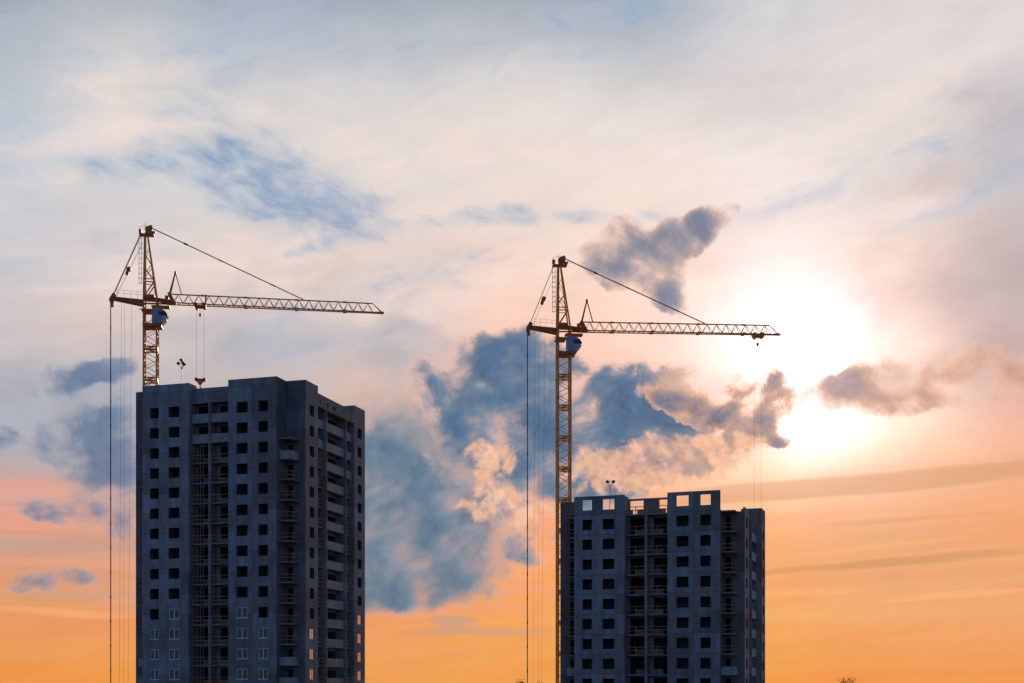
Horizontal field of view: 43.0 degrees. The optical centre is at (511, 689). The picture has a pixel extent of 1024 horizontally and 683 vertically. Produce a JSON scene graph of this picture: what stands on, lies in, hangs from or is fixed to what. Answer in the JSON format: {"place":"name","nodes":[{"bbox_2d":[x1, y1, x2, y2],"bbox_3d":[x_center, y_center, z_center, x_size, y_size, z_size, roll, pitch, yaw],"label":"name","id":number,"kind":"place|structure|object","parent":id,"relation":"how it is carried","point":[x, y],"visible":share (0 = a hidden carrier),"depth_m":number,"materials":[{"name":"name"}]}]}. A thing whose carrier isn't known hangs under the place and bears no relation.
{"place":"outdoors","nodes":[
{"label":"outdoors","id":0,"kind":"place"},
{"bbox_2d":[109,225,383,682],"bbox_3d":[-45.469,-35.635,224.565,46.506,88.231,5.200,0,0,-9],"label":"tower crane","id":1,"kind":"object","parent":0,"point":[159,314],"visible":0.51,"depth_m":221.61,"materials":[{"name":"paint"}]},
{"bbox_2d":[136,376,364,682],"bbox_3d":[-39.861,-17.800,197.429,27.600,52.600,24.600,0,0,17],"label":"apartment tower","id":2,"kind":"structure","parent":0,"point":[250,530],"depth_m":187.24,"materials":[{"name":"concrete"}]},
{"bbox_2d":[150,408,158,418],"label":"window","id":3,"kind":"structure","parent":2,"relation":"in","point":[154,412],"depth_m":189.35,"materials":[{"name":"black glass"}]},
{"bbox_2d":[150,428,158,438],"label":"window","id":4,"kind":"structure","parent":2,"relation":"in","point":[154,432],"depth_m":189.35,"materials":[{"name":"black"}]},
{"bbox_2d":[150,448,158,458],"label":"window","id":5,"kind":"structure","parent":2,"relation":"in","point":[154,452],"depth_m":189.35,"materials":[{"name":"black glass"}]},
{"bbox_2d":[150,468,158,478],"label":"window","id":6,"kind":"structure","parent":2,"relation":"in","point":[154,472],"depth_m":189.35,"materials":[{"name":"black glass"}]},
{"bbox_2d":[150,488,158,498],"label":"window","id":7,"kind":"structure","parent":2,"relation":"in","point":[154,493],"depth_m":189.35,"materials":[{"name":"black glass"}]},
{"bbox_2d":[150,508,158,518],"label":"window","id":8,"kind":"structure","parent":2,"relation":"in","point":[154,513],"depth_m":189.35,"materials":[{"name":"black glass"}]},
{"bbox_2d":[150,528,158,538],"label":"window","id":9,"kind":"structure","parent":2,"relation":"in","point":[154,533],"depth_m":189.35,"materials":[{"name":"black glass"}]},
{"bbox_2d":[150,549,158,558],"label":"window","id":10,"kind":"structure","parent":2,"relation":"in","point":[154,553],"depth_m":189.47,"materials":[{"name":"black glass"}]},
{"bbox_2d":[150,569,158,578],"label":"window","id":11,"kind":"structure","parent":2,"relation":"in","point":[154,573],"depth_m":189.47,"materials":[{"name":"black glass"}]},
{"bbox_2d":[150,589,158,598],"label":"window","id":12,"kind":"structure","parent":2,"relation":"in","point":[154,593],"depth_m":189.47,"materials":[{"name":"black glass"}]},
{"bbox_2d":[150,609,158,619],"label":"window","id":13,"kind":"structure","parent":2,"relation":"in","point":[154,613],"depth_m":189.45,"materials":[{"name":"black glass"}]},
{"bbox_2d":[150,629,158,639],"bbox_3d":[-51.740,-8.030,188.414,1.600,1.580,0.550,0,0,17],"label":"window","id":14,"kind":"structure","parent":2,"relation":"in","point":[154,633],"depth_m":188.34,"materials":[{"name":"grey glass"}]},
{"bbox_2d":[150,649,158,659],"bbox_3d":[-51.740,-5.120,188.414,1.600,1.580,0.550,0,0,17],"label":"window","id":15,"kind":"structure","parent":2,"relation":"in","point":[154,653],"depth_m":188.34,"materials":[{"name":"grey glass"}]},
{"bbox_2d":[150,669,158,679],"bbox_3d":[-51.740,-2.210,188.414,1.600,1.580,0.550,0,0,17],"label":"window","id":16,"kind":"structure","parent":2,"relation":"in","point":[154,673],"depth_m":188.34,"materials":[{"name":"white plastic"}]},
{"bbox_2d":[168,609,178,619],"bbox_3d":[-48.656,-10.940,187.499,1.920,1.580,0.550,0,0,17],"label":"window","id":17,"kind":"structure","parent":2,"relation":"in","point":[173,613],"depth_m":187.38,"materials":[{"name":"white plastic"}]},
{"bbox_2d":[169,406,178,417],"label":"window","id":18,"kind":"structure","parent":2,"relation":"in","point":[173,411],"depth_m":188.57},
{"bbox_2d":[169,427,178,437],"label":"window","id":19,"kind":"structure","parent":2,"relation":"in","point":[173,431],"depth_m":188.57,"materials":[{"name":"black glass"}]},
{"bbox_2d":[169,447,178,457],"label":"window","id":20,"kind":"structure","parent":2,"relation":"in","point":[173,451],"depth_m":188.57,"materials":[{"name":"black glass"}]},
{"bbox_2d":[169,467,178,477],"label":"window","id":21,"kind":"structure","parent":2,"relation":"in","point":[173,471],"depth_m":188.57,"materials":[{"name":"black glass"}]},
{"bbox_2d":[169,487,178,497],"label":"window","id":22,"kind":"structure","parent":2,"relation":"in","point":[173,492],"depth_m":188.84,"materials":[{"name":"black glass"}]},
{"bbox_2d":[169,507,178,517],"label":"window","id":23,"kind":"structure","parent":2,"relation":"in","point":[173,512],"depth_m":188.84,"materials":[{"name":"black glass"}]},
{"bbox_2d":[169,528,178,538],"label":"window","id":24,"kind":"structure","parent":2,"relation":"in","point":[173,532],"depth_m":188.84,"materials":[{"name":"black glass"}]},
{"bbox_2d":[169,548,178,558],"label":"window","id":25,"kind":"structure","parent":2,"relation":"in","point":[173,552],"depth_m":188.84,"materials":[{"name":"black glass"}]},
{"bbox_2d":[169,568,178,578],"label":"window","id":26,"kind":"structure","parent":2,"relation":"in","point":[173,572],"depth_m":188.84,"materials":[{"name":"black glass"}]},
{"bbox_2d":[169,588,178,598],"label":"window","id":27,"kind":"structure","parent":2,"relation":"in","point":[173,592],"depth_m":188.84,"materials":[{"name":"black glass"}]},
{"bbox_2d":[168,629,179,639],"bbox_3d":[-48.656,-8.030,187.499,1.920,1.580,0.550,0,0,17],"label":"window","id":28,"kind":"structure","parent":2,"relation":"in","point":[173,633],"depth_m":187.38,"materials":[{"name":"grey glass"}]},
{"bbox_2d":[169,649,178,659],"bbox_3d":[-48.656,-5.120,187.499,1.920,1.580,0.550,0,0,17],"label":"window","id":29,"kind":"structure","parent":2,"relation":"in","point":[173,653],"depth_m":187.42,"materials":[{"name":"grey glass"}]},
{"bbox_2d":[169,669,178,679],"bbox_3d":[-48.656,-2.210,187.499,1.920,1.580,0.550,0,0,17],"label":"window","id":30,"kind":"structure","parent":2,"relation":"in","point":[173,673],"depth_m":187.40,"materials":[{"name":"grey glass"}]},
{"bbox_2d":[199,467,207,482],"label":"balcony door","id":31,"kind":"structure","parent":2,"relation":"in","point":[205,468],"depth_m":189.08,"materials":[{"name":"black glass"}]},
{"bbox_2d":[199,487,207,502],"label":"balcony door","id":32,"kind":"structure","parent":2,"relation":"in","point":[205,488],"depth_m":189.08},
{"bbox_2d":[199,507,207,522],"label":"balcony door","id":33,"kind":"structure","parent":2,"relation":"in","point":[205,508],"depth_m":189.08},
{"bbox_2d":[199,527,207,542],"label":"balcony door","id":34,"kind":"structure","parent":2,"relation":"in","point":[205,528],"depth_m":189.08,"materials":[{"name":"black glass"}]},
{"bbox_2d":[199,547,207,563],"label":"balcony door","id":35,"kind":"structure","parent":2,"relation":"in","point":[205,548],"depth_m":189.08,"materials":[{"name":"black glass"}]},
{"bbox_2d":[199,567,207,583],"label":"balcony door","id":36,"kind":"structure","parent":2,"relation":"in","point":[206,568],"depth_m":189.08,"materials":[{"name":"black glass"}]},
{"bbox_2d":[199,608,207,623],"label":"balcony door","id":37,"kind":"structure","parent":2,"relation":"in","point":[205,609],"depth_m":189.08,"materials":[{"name":"black"}]},
{"bbox_2d":[199,628,207,644],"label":"balcony door","id":38,"kind":"structure","parent":2,"relation":"in","point":[205,629],"depth_m":189.08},
{"bbox_2d":[199,648,207,664],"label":"balcony door","id":39,"kind":"structure","parent":2,"relation":"in","point":[205,649],"depth_m":189.08,"materials":[{"name":"black"}]},
{"bbox_2d":[220,466,227,477],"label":"balcony door","id":40,"kind":"structure","parent":2,"relation":"in","point":[224,469],"depth_m":188.52,"materials":[{"name":"black glass"}]},
{"bbox_2d":[220,486,227,497],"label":"balcony door","id":41,"kind":"structure","parent":2,"relation":"in","point":[223,490],"depth_m":188.52,"materials":[{"name":"black glass"}]},
{"bbox_2d":[220,527,227,538],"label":"balcony door","id":42,"kind":"structure","parent":2,"relation":"in","point":[223,530],"depth_m":188.52,"materials":[{"name":"black glass"}]},
{"bbox_2d":[220,547,227,558],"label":"balcony door","id":43,"kind":"structure","parent":2,"relation":"in","point":[223,550],"depth_m":188.52,"materials":[{"name":"black glass"}]},
{"bbox_2d":[220,567,227,578],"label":"balcony door","id":44,"kind":"structure","parent":2,"relation":"in","point":[223,570],"depth_m":188.52,"materials":[{"name":"black glass"}]},
{"bbox_2d":[220,587,227,598],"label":"balcony door","id":45,"kind":"structure","parent":2,"relation":"in","point":[224,590],"depth_m":188.52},
{"bbox_2d":[220,648,227,659],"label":"balcony door","id":46,"kind":"structure","parent":2,"relation":"in","point":[223,651],"depth_m":188.80,"materials":[{"name":"black"}]},
{"bbox_2d":[220,668,227,679],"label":"balcony door","id":47,"kind":"structure","parent":2,"relation":"in","point":[223,671],"depth_m":188.80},
{"bbox_2d":[236,401,247,412],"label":"window","id":48,"kind":"structure","parent":2,"relation":"in","point":[241,407],"depth_m":185.60,"materials":[{"name":"black glass"}]},
{"bbox_2d":[236,422,247,432],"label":"window","id":49,"kind":"structure","parent":2,"relation":"in","point":[242,427],"depth_m":185.60,"materials":[{"name":"black glass"}]},
{"bbox_2d":[236,443,247,453],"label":"window","id":50,"kind":"structure","parent":2,"relation":"in","point":[241,448],"depth_m":185.60,"materials":[{"name":"black glass"}]},
{"bbox_2d":[236,463,247,474],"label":"window","id":51,"kind":"structure","parent":2,"relation":"in","point":[242,468],"depth_m":185.60,"materials":[{"name":"black glass"}]},
{"bbox_2d":[236,484,247,494],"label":"window","id":52,"kind":"structure","parent":2,"relation":"in","point":[241,489],"depth_m":185.60,"materials":[{"name":"black glass"}]},
{"bbox_2d":[236,504,247,515],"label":"window","id":53,"kind":"structure","parent":2,"relation":"in","point":[240,509],"depth_m":185.74,"materials":[{"name":"black glass"}]},
{"bbox_2d":[236,525,247,535],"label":"window","id":54,"kind":"structure","parent":2,"relation":"in","point":[241,530],"depth_m":185.83,"materials":[{"name":"black glass"}]},
{"bbox_2d":[236,545,247,556],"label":"window","id":55,"kind":"structure","parent":2,"relation":"in","point":[240,550],"depth_m":185.87,"materials":[{"name":"black glass"}]},
{"bbox_2d":[236,566,247,576],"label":"window","id":56,"kind":"structure","parent":2,"relation":"in","point":[241,571],"depth_m":185.87,"materials":[{"name":"black glass"}]},
{"bbox_2d":[236,587,247,597],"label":"window","id":57,"kind":"structure","parent":2,"relation":"in","point":[240,591],"depth_m":185.87,"materials":[{"name":"black glass"}]},
{"bbox_2d":[236,607,247,617],"bbox_3d":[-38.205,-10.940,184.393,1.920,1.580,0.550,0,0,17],"label":"window","id":58,"kind":"structure","parent":2,"relation":"in","point":[241,612],"depth_m":184.31,"materials":[{"name":"grey glass"}]},
{"bbox_2d":[236,628,247,638],"bbox_3d":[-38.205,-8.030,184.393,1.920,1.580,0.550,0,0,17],"label":"window","id":59,"kind":"structure","parent":2,"relation":"in","point":[241,633],"depth_m":184.29,"materials":[{"name":"white plastic"}]},
{"bbox_2d":[236,648,247,658],"bbox_3d":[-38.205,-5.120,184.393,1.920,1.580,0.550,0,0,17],"label":"window","id":60,"kind":"structure","parent":2,"relation":"in","point":[241,653],"depth_m":184.31,"materials":[{"name":"grey glass"}]},
{"bbox_2d":[236,669,247,679],"bbox_3d":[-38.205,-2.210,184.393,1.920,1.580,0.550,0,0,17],"label":"window","id":61,"kind":"structure","parent":2,"relation":"in","point":[241,674],"depth_m":184.31,"materials":[{"name":"grey glass"}]},
{"bbox_2d":[258,400,267,410],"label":"window","id":62,"kind":"structure","parent":2,"relation":"in","point":[262,405],"depth_m":184.61,"materials":[{"name":"black glass"}]},
{"bbox_2d":[258,421,267,431],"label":"window","id":63,"kind":"structure","parent":2,"relation":"in","point":[262,425],"depth_m":184.38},
{"bbox_2d":[258,441,267,452],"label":"window","id":64,"kind":"structure","parent":2,"relation":"in","point":[262,446],"depth_m":184.65,"materials":[{"name":"black glass"}]},
{"bbox_2d":[258,462,267,472],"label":"window","id":65,"kind":"structure","parent":2,"relation":"in","point":[262,466],"depth_m":184.54,"materials":[{"name":"black glass"}]},
{"bbox_2d":[258,483,267,493],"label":"window","id":66,"kind":"structure","parent":2,"relation":"in","point":[262,487],"depth_m":184.65,"materials":[{"name":"black glass"}]},
{"bbox_2d":[258,503,267,514],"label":"window","id":67,"kind":"structure","parent":2,"relation":"in","point":[262,508],"depth_m":184.70,"materials":[{"name":"black glass"}]},
{"bbox_2d":[258,524,267,534],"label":"window","id":68,"kind":"structure","parent":2,"relation":"in","point":[262,528],"depth_m":184.70,"materials":[{"name":"black glass"}]},
{"bbox_2d":[258,545,267,555],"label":"window","id":69,"kind":"structure","parent":2,"relation":"in","point":[262,549],"depth_m":184.70,"materials":[{"name":"black glass"}]},
{"bbox_2d":[258,565,267,575],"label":"window","id":70,"kind":"structure","parent":2,"relation":"in","point":[262,570],"depth_m":184.70,"materials":[{"name":"black glass"}]},
{"bbox_2d":[258,586,267,596],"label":"window","id":71,"kind":"structure","parent":2,"relation":"in","point":[262,590],"depth_m":184.70,"materials":[{"name":"black glass"}]},
{"bbox_2d":[258,607,267,617],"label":"window","id":72,"kind":"structure","parent":2,"relation":"in","point":[262,611],"depth_m":184.76,"materials":[{"name":"black glass"}]},
{"bbox_2d":[258,627,267,638],"bbox_3d":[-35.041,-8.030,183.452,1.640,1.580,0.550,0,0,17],"label":"window","id":73,"kind":"structure","parent":2,"relation":"in","point":[262,631],"depth_m":183.35,"materials":[{"name":"grey glass"}]},
{"bbox_2d":[258,648,267,658],"bbox_3d":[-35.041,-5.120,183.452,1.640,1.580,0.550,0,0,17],"label":"window","id":74,"kind":"structure","parent":2,"relation":"in","point":[262,652],"depth_m":183.37,"materials":[{"name":"grey glass"}]},
{"bbox_2d":[258,669,267,679],"bbox_3d":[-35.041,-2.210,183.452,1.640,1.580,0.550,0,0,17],"label":"window","id":75,"kind":"structure","parent":2,"relation":"in","point":[262,673],"depth_m":183.44,"materials":[{"name":"grey glass"}]},
{"bbox_2d":[0,0,1023,682],"label":"sky","id":76,"kind":"structure","parent":0,"point":[843,178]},
{"bbox_2d":[526,255,780,682],"bbox_3d":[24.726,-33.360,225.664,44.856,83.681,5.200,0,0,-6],"label":"tower crane","id":77,"kind":"object","parent":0,"point":[573,343],"visible":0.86,"depth_m":223.52,"materials":[{"name":"paint"}]},
{"bbox_2d":[560,490,764,682],"bbox_3d":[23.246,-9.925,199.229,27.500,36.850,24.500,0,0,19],"label":"apartment tower","id":78,"kind":"structure","parent":0,"point":[651,591],"depth_m":189.10,"materials":[{"name":"concrete"}]},
{"bbox_2d":[582,520,591,529],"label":"window","id":79,"kind":"structure","parent":78,"relation":"in","point":[586,524],"depth_m":192.43,"materials":[{"name":"black glass"}]},
{"bbox_2d":[582,539,591,549],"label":"window","id":80,"kind":"structure","parent":78,"relation":"in","point":[586,544],"depth_m":192.62,"materials":[{"name":"black glass"}]},
{"bbox_2d":[582,559,591,569],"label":"window","id":81,"kind":"structure","parent":78,"relation":"in","point":[586,564],"depth_m":192.62,"materials":[{"name":"black glass"}]},
{"bbox_2d":[582,579,591,589],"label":"window","id":82,"kind":"structure","parent":78,"relation":"in","point":[586,583],"depth_m":192.43,"materials":[{"name":"black glass"}]},
{"bbox_2d":[582,599,591,609],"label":"window","id":83,"kind":"structure","parent":78,"relation":"in","point":[586,603],"depth_m":192.62,"materials":[{"name":"black glass"}]},
{"bbox_2d":[582,619,591,629],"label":"window","id":84,"kind":"structure","parent":78,"relation":"in","point":[586,623],"depth_m":192.62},
{"bbox_2d":[582,639,591,648],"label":"window","id":85,"kind":"structure","parent":78,"relation":"in","point":[586,643],"depth_m":192.62,"materials":[{"name":"black glass"}]},
{"bbox_2d":[582,659,591,668],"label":"window","id":86,"kind":"structure","parent":78,"relation":"in","point":[586,663],"depth_m":192.64,"materials":[{"name":"black glass"}]},
{"bbox_2d":[603,519,613,528],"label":"window","id":87,"kind":"structure","parent":78,"relation":"in","point":[607,523],"depth_m":191.58,"materials":[{"name":"black glass"}]},
{"bbox_2d":[603,539,613,548],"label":"window","id":88,"kind":"structure","parent":78,"relation":"in","point":[607,543],"depth_m":191.58,"materials":[{"name":"black glass"}]},
{"bbox_2d":[603,559,613,568],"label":"window","id":89,"kind":"structure","parent":78,"relation":"in","point":[607,563],"depth_m":191.58,"materials":[{"name":"black glass"}]},
{"bbox_2d":[603,579,613,588],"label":"window","id":90,"kind":"structure","parent":78,"relation":"in","point":[607,583],"depth_m":191.58,"materials":[{"name":"black glass"}]},
{"bbox_2d":[603,599,613,608],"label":"window","id":91,"kind":"structure","parent":78,"relation":"in","point":[607,603],"depth_m":191.58,"materials":[{"name":"black glass"}]},
{"bbox_2d":[603,619,613,628],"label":"window","id":92,"kind":"structure","parent":78,"relation":"in","point":[607,623],"depth_m":191.58,"materials":[{"name":"black glass"}]},
{"bbox_2d":[603,639,613,648],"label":"window","id":93,"kind":"structure","parent":78,"relation":"in","point":[607,643],"depth_m":191.63,"materials":[{"name":"black glass"}]},
{"bbox_2d":[603,659,613,668],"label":"window","id":94,"kind":"structure","parent":78,"relation":"in","point":[607,663],"depth_m":191.63,"materials":[{"name":"black glass"}]},
{"bbox_2d":[630,518,644,533],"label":"balcony door","id":95,"kind":"structure","parent":78,"relation":"in","point":[633,521],"depth_m":192.05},
{"bbox_2d":[630,538,644,553],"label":"balcony door","id":96,"kind":"structure","parent":78,"relation":"in","point":[634,542],"depth_m":192.05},
{"bbox_2d":[630,558,644,573],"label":"balcony door","id":97,"kind":"structure","parent":78,"relation":"in","point":[633,561],"depth_m":192.19,"materials":[{"name":"black glass"}]},
{"bbox_2d":[630,578,644,593],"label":"balcony door","id":98,"kind":"structure","parent":78,"relation":"in","point":[639,583],"depth_m":192.19,"materials":[{"name":"black glass"}]},
{"bbox_2d":[630,598,644,613],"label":"balcony door","id":99,"kind":"structure","parent":78,"relation":"in","point":[633,601],"depth_m":192.19,"materials":[{"name":"black"}]},
{"bbox_2d":[630,618,644,633],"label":"balcony door","id":100,"kind":"structure","parent":78,"relation":"in","point":[633,621],"depth_m":192.24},
{"bbox_2d":[630,637,644,653],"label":"balcony door","id":101,"kind":"structure","parent":78,"relation":"in","point":[638,642],"depth_m":192.24,"materials":[{"name":"black glass"}]},
{"bbox_2d":[630,657,644,673],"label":"balcony door","id":102,"kind":"structure","parent":78,"relation":"in","point":[635,662],"depth_m":192.19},
{"bbox_2d":[630,677,644,682],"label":"balcony door","id":103,"kind":"structure","parent":78,"relation":"in","point":[632,679],"depth_m":192.24,"materials":[{"name":"black"}]},
{"bbox_2d":[654,517,666,532],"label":"balcony door","id":104,"kind":"structure","parent":78,"relation":"in","point":[657,521],"depth_m":190.72,"materials":[{"name":"black glass"}]},
{"bbox_2d":[654,537,666,552],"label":"balcony door","id":105,"kind":"structure","parent":78,"relation":"in","point":[657,541],"depth_m":190.93,"materials":[{"name":"black glass"}]},
{"bbox_2d":[654,557,666,572],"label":"balcony door","id":106,"kind":"structure","parent":78,"relation":"in","point":[657,561],"depth_m":190.72,"materials":[{"name":"black glass"}]},
{"bbox_2d":[654,577,666,593],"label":"balcony door","id":107,"kind":"structure","parent":78,"relation":"in","point":[657,581],"depth_m":190.74,"materials":[{"name":"black glass"}]},
{"bbox_2d":[654,597,666,613],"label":"balcony door","id":108,"kind":"structure","parent":78,"relation":"in","point":[661,603],"depth_m":190.93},
{"bbox_2d":[654,617,666,633],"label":"balcony door","id":109,"kind":"structure","parent":78,"relation":"in","point":[657,621],"depth_m":190.93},
{"bbox_2d":[654,637,666,653],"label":"balcony door","id":110,"kind":"structure","parent":78,"relation":"in","point":[657,641],"depth_m":190.93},
{"bbox_2d":[654,658,666,673],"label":"balcony door","id":111,"kind":"structure","parent":78,"relation":"in","point":[659,663],"depth_m":190.93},
{"bbox_2d":[676,515,688,525],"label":"window","id":112,"kind":"structure","parent":78,"relation":"in","point":[680,520],"depth_m":188.02,"materials":[{"name":"black glass"}]},
{"bbox_2d":[676,536,688,546],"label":"window","id":113,"kind":"structure","parent":78,"relation":"in","point":[681,541],"depth_m":188.06,"materials":[{"name":"black glass"}]},
{"bbox_2d":[676,556,688,566],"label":"window","id":114,"kind":"structure","parent":78,"relation":"in","point":[681,561],"depth_m":188.06,"materials":[{"name":"black glass"}]},
{"bbox_2d":[676,576,688,586],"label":"window","id":115,"kind":"structure","parent":78,"relation":"in","point":[680,581],"depth_m":188.06,"materials":[{"name":"black glass"}]},
{"bbox_2d":[676,597,688,607],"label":"window","id":116,"kind":"structure","parent":78,"relation":"in","point":[681,602],"depth_m":188.06,"materials":[{"name":"black glass"}]},
{"bbox_2d":[676,617,688,627],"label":"window","id":117,"kind":"structure","parent":78,"relation":"in","point":[681,622],"depth_m":188.06,"materials":[{"name":"black glass"}]},
{"bbox_2d":[676,638,688,647],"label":"window","id":118,"kind":"structure","parent":78,"relation":"in","point":[680,642],"depth_m":188.11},
{"bbox_2d":[676,658,688,668],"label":"window","id":119,"kind":"structure","parent":78,"relation":"in","point":[681,663],"depth_m":188.11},
{"bbox_2d":[700,514,710,524],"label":"window","id":120,"kind":"structure","parent":78,"relation":"in","point":[704,519],"depth_m":186.92,"materials":[{"name":"black glass"}]},
{"bbox_2d":[700,535,710,545],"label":"window","id":121,"kind":"structure","parent":78,"relation":"in","point":[705,540],"depth_m":186.96,"materials":[{"name":"black glass"}]},
{"bbox_2d":[700,555,710,565],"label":"window","id":122,"kind":"structure","parent":78,"relation":"in","point":[704,560],"depth_m":186.96,"materials":[{"name":"black glass"}]},
{"bbox_2d":[700,576,710,586],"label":"window","id":123,"kind":"structure","parent":78,"relation":"in","point":[705,581],"depth_m":186.96,"materials":[{"name":"black glass"}]},
{"bbox_2d":[700,596,710,606],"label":"window","id":124,"kind":"structure","parent":78,"relation":"in","point":[705,601],"depth_m":186.96,"materials":[{"name":"black glass"}]},
{"bbox_2d":[700,617,710,627],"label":"window","id":125,"kind":"structure","parent":78,"relation":"in","point":[705,622],"depth_m":186.96,"materials":[{"name":"black glass"}]},
{"bbox_2d":[700,637,710,647],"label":"window","id":126,"kind":"structure","parent":78,"relation":"in","point":[705,642],"depth_m":186.96,"materials":[{"name":"black glass"}]},
{"bbox_2d":[700,658,710,668],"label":"window","id":127,"kind":"structure","parent":78,"relation":"in","point":[705,663],"depth_m":187.01,"materials":[{"name":"black glass"}]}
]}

